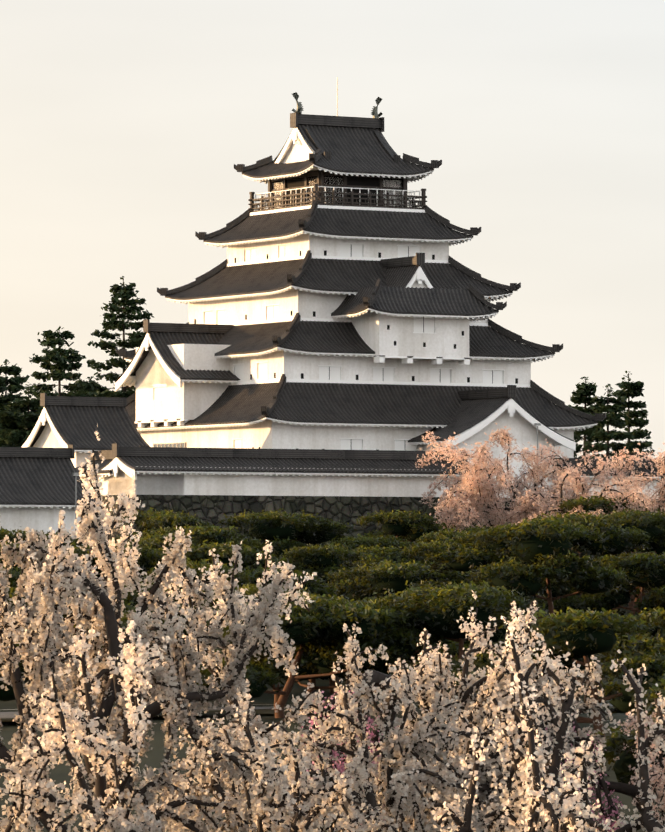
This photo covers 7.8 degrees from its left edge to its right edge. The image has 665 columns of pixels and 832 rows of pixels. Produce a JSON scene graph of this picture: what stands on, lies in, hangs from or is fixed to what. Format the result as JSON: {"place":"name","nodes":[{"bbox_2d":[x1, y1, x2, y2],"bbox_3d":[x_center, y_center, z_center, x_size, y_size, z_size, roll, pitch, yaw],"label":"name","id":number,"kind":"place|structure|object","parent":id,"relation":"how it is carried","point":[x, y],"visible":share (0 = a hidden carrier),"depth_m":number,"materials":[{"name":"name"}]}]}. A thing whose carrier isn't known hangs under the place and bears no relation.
{"place":"outdoors","nodes":[
{"label":"outdoors","id":0,"kind":"place"},
{"bbox_2d":[0,596,664,831],"bbox_3d":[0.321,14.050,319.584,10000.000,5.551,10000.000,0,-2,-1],"label":"ground","id":1,"kind":"structure","parent":0,"point":[263,704],"depth_m":162.82,"materials":[{"name":"beige"}]},
{"bbox_2d":[0,545,22,571],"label":"pine tree","id":2,"kind":"object","parent":1,"relation":"on","point":[15,566],"depth_m":228.59,"materials":[{"name":"green plant"}]},
{"bbox_2d":[0,376,25,446],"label":"conifer tree","id":3,"kind":"object","parent":1,"relation":"on","point":[9,397],"visible":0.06,"depth_m":343.80,"materials":[{"name":"green plant"}]},
{"bbox_2d":[0,359,32,446],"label":"conifer tree","id":4,"kind":"object","parent":1,"relation":"on","point":[14,383],"depth_m":363.77,"materials":[{"name":"green plant"}]},
{"bbox_2d":[0,653,33,700],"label":"pine tree","id":5,"kind":"object","parent":1,"relation":"on","point":[8,695],"depth_m":170.92,"materials":[{"name":"green plant"}]},
{"bbox_2d":[0,564,40,609],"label":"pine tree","id":6,"kind":"object","parent":1,"relation":"on","point":[13,579],"depth_m":205.97,"materials":[{"name":"green plant"}]},
{"bbox_2d":[0,384,42,445],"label":"conifer tree","id":7,"kind":"object","parent":1,"relation":"on","point":[14,416],"depth_m":338.79,"materials":[{"name":"green plant"}]},
{"bbox_2d":[0,526,44,543],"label":"pine tree","id":8,"kind":"object","parent":1,"relation":"on","point":[3,532],"depth_m":267.33,"materials":[{"name":"green plant"}]},
{"bbox_2d":[0,540,51,548],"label":"pine tree","id":9,"kind":"object","parent":1,"relation":"on","point":[12,545],"visible":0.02,"depth_m":262.20,"materials":[{"name":"green plant"}]},
{"bbox_2d":[0,326,97,444],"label":"conifer tree","id":10,"kind":"object","parent":1,"relation":"on","point":[59,358],"depth_m":349.06,"materials":[{"name":"green plant"}]},
{"bbox_2d":[12,529,87,547],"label":"pine tree","id":11,"kind":"object","parent":1,"relation":"on","point":[75,540],"depth_m":273.41,"materials":[{"name":"green plant"}]},
{"bbox_2d":[7,584,154,692],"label":"pine tree","id":12,"kind":"object","parent":1,"relation":"on","point":[133,608],"depth_m":191.72,"materials":[{"name":"green plant"}]},
{"bbox_2d":[4,542,166,605],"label":"pine tree","id":13,"kind":"object","parent":1,"relation":"on","point":[151,554],"depth_m":219.71,"materials":[{"name":"green plant"}]},
{"bbox_2d":[76,376,109,396],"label":"conifer tree","id":14,"kind":"object","parent":1,"relation":"on","point":[94,381],"depth_m":361.60,"materials":[{"name":"green plant"}]},
{"bbox_2d":[76,276,153,397],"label":"conifer tree","id":15,"kind":"object","parent":1,"relation":"on","point":[126,293],"depth_m":355.38,"materials":[{"name":"green plant"}]},
{"bbox_2d":[16,580,216,642],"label":"pine tree","id":16,"kind":"object","parent":1,"relation":"on","point":[131,597],"depth_m":196.43,"materials":[{"name":"green plant"}]},
{"bbox_2d":[132,545,163,572],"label":"pine tree","id":17,"kind":"object","parent":1,"relation":"on","point":[150,560],"depth_m":238.77,"materials":[{"name":"green plant"}]},
{"bbox_2d":[0,425,298,831],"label":"cherry tree","id":18,"kind":"object","parent":1,"relation":"on","point":[45,603],"depth_m":63.35,"materials":[{"name":"white plant"}]},
{"bbox_2d":[77,611,234,697],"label":"pine tree","id":19,"kind":"object","parent":1,"relation":"on","point":[124,618],"depth_m":178.04,"materials":[{"name":"green plant"}]},
{"bbox_2d":[131,527,189,572],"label":"pine tree","id":20,"kind":"object","parent":1,"relation":"on","point":[155,542],"depth_m":243.57,"materials":[{"name":"green plant"}]},
{"bbox_2d":[111,507,214,540],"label":"pine tree","id":21,"kind":"object","parent":1,"relation":"on","point":[150,518],"depth_m":265.55,"materials":[{"name":"green plant"}]},
{"bbox_2d":[88,524,265,585],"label":"pine tree","id":22,"kind":"object","parent":1,"relation":"on","point":[167,531],"depth_m":257.32,"materials":[{"name":"green plant"}]},
{"bbox_2d":[138,557,257,608],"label":"pine tree","id":23,"kind":"object","parent":1,"relation":"on","point":[190,564],"depth_m":212.28,"materials":[{"name":"green plant"}]},
{"bbox_2d":[0,620,398,831],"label":"cherry tree","id":24,"kind":"object","parent":1,"relation":"on","point":[132,717],"depth_m":56.93,"materials":[{"name":"white plant"}]},
{"bbox_2d":[142,522,282,578],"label":"pine tree","id":25,"kind":"object","parent":1,"relation":"on","point":[209,531],"depth_m":237.93,"materials":[{"name":"green plant"}]},
{"bbox_2d":[143,540,301,608],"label":"pine tree","id":26,"kind":"object","parent":1,"relation":"on","point":[247,553],"depth_m":225.32,"materials":[{"name":"green plant"}]},
{"bbox_2d":[200,582,322,705],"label":"pine tree","id":27,"kind":"object","parent":1,"relation":"on","point":[250,590],"depth_m":188.88,"materials":[{"name":"green plant"}]},
{"bbox_2d":[217,508,360,570],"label":"pine tree","id":28,"kind":"object","parent":1,"relation":"on","point":[310,524],"depth_m":268.85,"materials":[{"name":"green plant"}]},
{"bbox_2d":[226,564,351,602],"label":"pine tree","id":29,"kind":"object","parent":1,"relation":"on","point":[316,586],"depth_m":219.16,"materials":[{"name":"green plant"}]},
{"bbox_2d":[195,592,419,717],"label":"pine tree","id":30,"kind":"object","parent":1,"relation":"on","point":[337,611],"depth_m":171.51,"materials":[{"name":"green plant"}]},
{"bbox_2d":[213,594,416,713],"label":"pine tree","id":31,"kind":"object","parent":1,"relation":"on","point":[275,669],"depth_m":181.08,"materials":[{"name":"green plant"}]},
{"bbox_2d":[280,542,361,598],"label":"pine tree","id":32,"kind":"object","parent":1,"relation":"on","point":[310,551],"depth_m":245.12,"materials":[{"name":"green plant"}]},
{"bbox_2d":[306,532,349,545],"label":"pine tree","id":33,"kind":"object","parent":1,"relation":"on","point":[338,538],"depth_m":291.43,"materials":[{"name":"green plant"}]},
{"bbox_2d":[0,385,664,546],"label":"castle outworks","id":34,"kind":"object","parent":1,"relation":"on","point":[41,486],"visible":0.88,"depth_m":300.24,"materials":[{"name":"paint"}]},
{"bbox_2d":[316,598,354,693],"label":"pine tree","id":35,"kind":"object","parent":1,"relation":"on","point":[331,682],"depth_m":199.56,"materials":[{"name":"plant"}]},
{"bbox_2d":[263,533,428,565],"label":"pine tree","id":36,"kind":"object","parent":1,"relation":"on","point":[368,541],"depth_m":275.97,"materials":[{"name":"green plant"}]},
{"bbox_2d":[136,540,592,831],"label":"cherry tree","id":37,"kind":"object","parent":1,"relation":"on","point":[402,776],"depth_m":64.88,"materials":[{"name":"white plant"}]},
{"bbox_2d":[85,495,664,541],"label":"stone base wall","id":38,"kind":"structure","parent":1,"relation":"on","point":[212,509],"depth_m":297.56,"materials":[{"name":"grey stone"}]},
{"bbox_2d":[115,77,605,481],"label":"castle","id":39,"kind":"structure","parent":38,"relation":"on","point":[339,298],"depth_m":313.59,"materials":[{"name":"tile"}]},
{"bbox_2d":[568,377,605,457],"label":"conifer tree","id":40,"kind":"object","parent":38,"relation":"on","point":[580,394],"depth_m":362.03,"materials":[{"name":"green plant"}]},
{"bbox_2d":[593,371,659,458],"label":"conifer tree","id":41,"kind":"object","parent":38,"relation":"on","point":[631,389],"depth_m":365.62,"materials":[{"name":"green plant"}]},
{"bbox_2d":[343,530,418,548],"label":"pine tree","id":42,"kind":"object","parent":1,"relation":"on","point":[378,534],"depth_m":291.25,"materials":[{"name":"green plant"}]},
{"bbox_2d":[340,543,424,593],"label":"pine tree","id":43,"kind":"object","parent":1,"relation":"on","point":[376,552],"depth_m":253.86,"materials":[{"name":"green plant"}]},
{"bbox_2d":[322,559,474,602],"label":"pine tree","id":44,"kind":"object","parent":1,"relation":"on","point":[379,570],"depth_m":230.15,"materials":[{"name":"green plant"}]},
{"bbox_2d":[356,509,455,541],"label":"pine tree","id":45,"kind":"object","parent":1,"relation":"on","point":[425,523],"depth_m":287.05,"materials":[{"name":"green plant"}]},
{"bbox_2d":[356,591,498,709],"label":"pine tree","id":46,"kind":"object","parent":1,"relation":"on","point":[453,646],"depth_m":184.81,"materials":[{"name":"green plant"}]},
{"bbox_2d":[387,538,485,584],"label":"pine tree","id":47,"kind":"object","parent":1,"relation":"on","point":[439,546],"depth_m":237.96,"materials":[{"name":"green plant"}]},
{"bbox_2d":[256,591,616,831],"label":"cherry tree","id":48,"kind":"object","parent":1,"relation":"on","point":[428,684],"depth_m":69.36,"materials":[{"name":"white plant"}]},
{"bbox_2d":[411,528,468,551],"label":"pine tree","id":49,"kind":"object","parent":1,"relation":"on","point":[445,535],"depth_m":263.83,"materials":[{"name":"green plant"}]},
{"bbox_2d":[377,528,545,599],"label":"pine tree","id":50,"kind":"object","parent":1,"relation":"on","point":[449,556],"depth_m":221.20,"materials":[{"name":"green plant"}]},
{"bbox_2d":[300,669,626,831],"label":"weeping cherry tree","id":51,"kind":"object","parent":1,"relation":"on","point":[377,677],"depth_m":117.94,"materials":[{"name":"white plant"}]},
{"bbox_2d":[447,523,493,533],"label":"pine tree","id":52,"kind":"object","parent":1,"relation":"on","point":[475,528],"depth_m":280.01,"materials":[{"name":"green plant"}]},
{"bbox_2d":[315,580,626,698],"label":"pine tree","id":53,"kind":"object","parent":1,"relation":"on","point":[496,601],"depth_m":172.68,"materials":[{"name":"green plant"}]},
{"bbox_2d":[387,607,664,759],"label":"pine tree","id":54,"kind":"object","parent":1,"relation":"on","point":[621,626],"depth_m":152.45,"materials":[{"name":"green plant"}]},
{"bbox_2d":[415,422,657,532],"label":"cherry tree","id":55,"kind":"object","parent":1,"relation":"on","point":[479,476],"depth_m":293.24,"materials":[{"name":"pink plant"}]},
{"bbox_2d":[461,515,634,641],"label":"pine tree","id":56,"kind":"object","parent":1,"relation":"on","point":[553,527],"depth_m":207.64,"materials":[{"name":"green plant"}]},
{"bbox_2d":[431,625,664,831],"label":"cherry tree","id":57,"kind":"object","parent":1,"relation":"on","point":[567,804],"depth_m":55.54,"materials":[{"name":"white plant"}]},
{"bbox_2d":[536,552,631,613],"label":"pine tree","id":58,"kind":"object","parent":1,"relation":"on","point":[618,611],"depth_m":240.18,"materials":[{"name":"green plant"}]},
{"bbox_2d":[509,442,664,596],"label":"cherry tree","id":59,"kind":"object","parent":1,"relation":"on","point":[635,486],"depth_m":288.37,"materials":[{"name":"pink plant"}]},
{"bbox_2d":[534,511,656,614],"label":"pine tree","id":60,"kind":"object","parent":1,"relation":"on","point":[607,529],"depth_m":231.73,"materials":[{"name":"green plant"}]},
{"bbox_2d":[556,492,664,516],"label":"pine tree","id":61,"kind":"object","parent":1,"relation":"on","point":[574,502],"depth_m":284.90,"materials":[{"name":"green plant"}]},
{"bbox_2d":[558,549,664,636],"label":"pine tree","id":62,"kind":"object","parent":1,"relation":"on","point":[653,560],"depth_m":223.49,"materials":[{"name":"green plant"}]},
{"bbox_2d":[577,508,664,613],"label":"pine tree","id":63,"kind":"object","parent":1,"relation":"on","point":[653,519],"depth_m":248.69,"materials":[{"name":"green plant"}]},
{"bbox_2d":[578,710,664,827],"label":"cherry tree","id":64,"kind":"object","parent":1,"relation":"on","point":[653,779],"depth_m":116.81,"materials":[{"name":"white plant"}]},
{"bbox_2d":[581,606,664,720],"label":"pine tree","id":65,"kind":"object","parent":1,"relation":"on","point":[651,617],"depth_m":160.97,"materials":[{"name":"green plant"}]},
{"bbox_2d":[588,525,661,615],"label":"pine tree","id":66,"kind":"object","parent":1,"relation":"on","point":[641,548],"depth_m":264.35,"materials":[{"name":"green plant"}]},
{"bbox_2d":[587,677,664,785],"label":"pine tree","id":67,"kind":"object","parent":1,"relation":"on","point":[614,744],"depth_m":120.50,"materials":[{"name":"green plant"}]},
{"bbox_2d":[628,514,661,607],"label":"pine tree","id":68,"kind":"object","parent":1,"relation":"on","point":[631,602],"depth_m":273.75,"materials":[{"name":"green plant"}]},
{"bbox_2d":[634,671,664,719],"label":"pine tree","id":69,"kind":"object","parent":1,"relation":"on","point":[651,679],"visible":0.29,"depth_m":132.92,"materials":[{"name":"green plant"}]},
{"bbox_2d":[0,0,664,458],"label":"sky","id":70,"kind":"structure","parent":0,"point":[125,125],"materials":[{"name":"white"}]},
{"bbox_2d":[578,384,636,458],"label":"conifer tree","id":71,"kind":"object","parent":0,"point":[600,406],"depth_m":357.01,"materials":[{"name":"green plant"}]}
]}

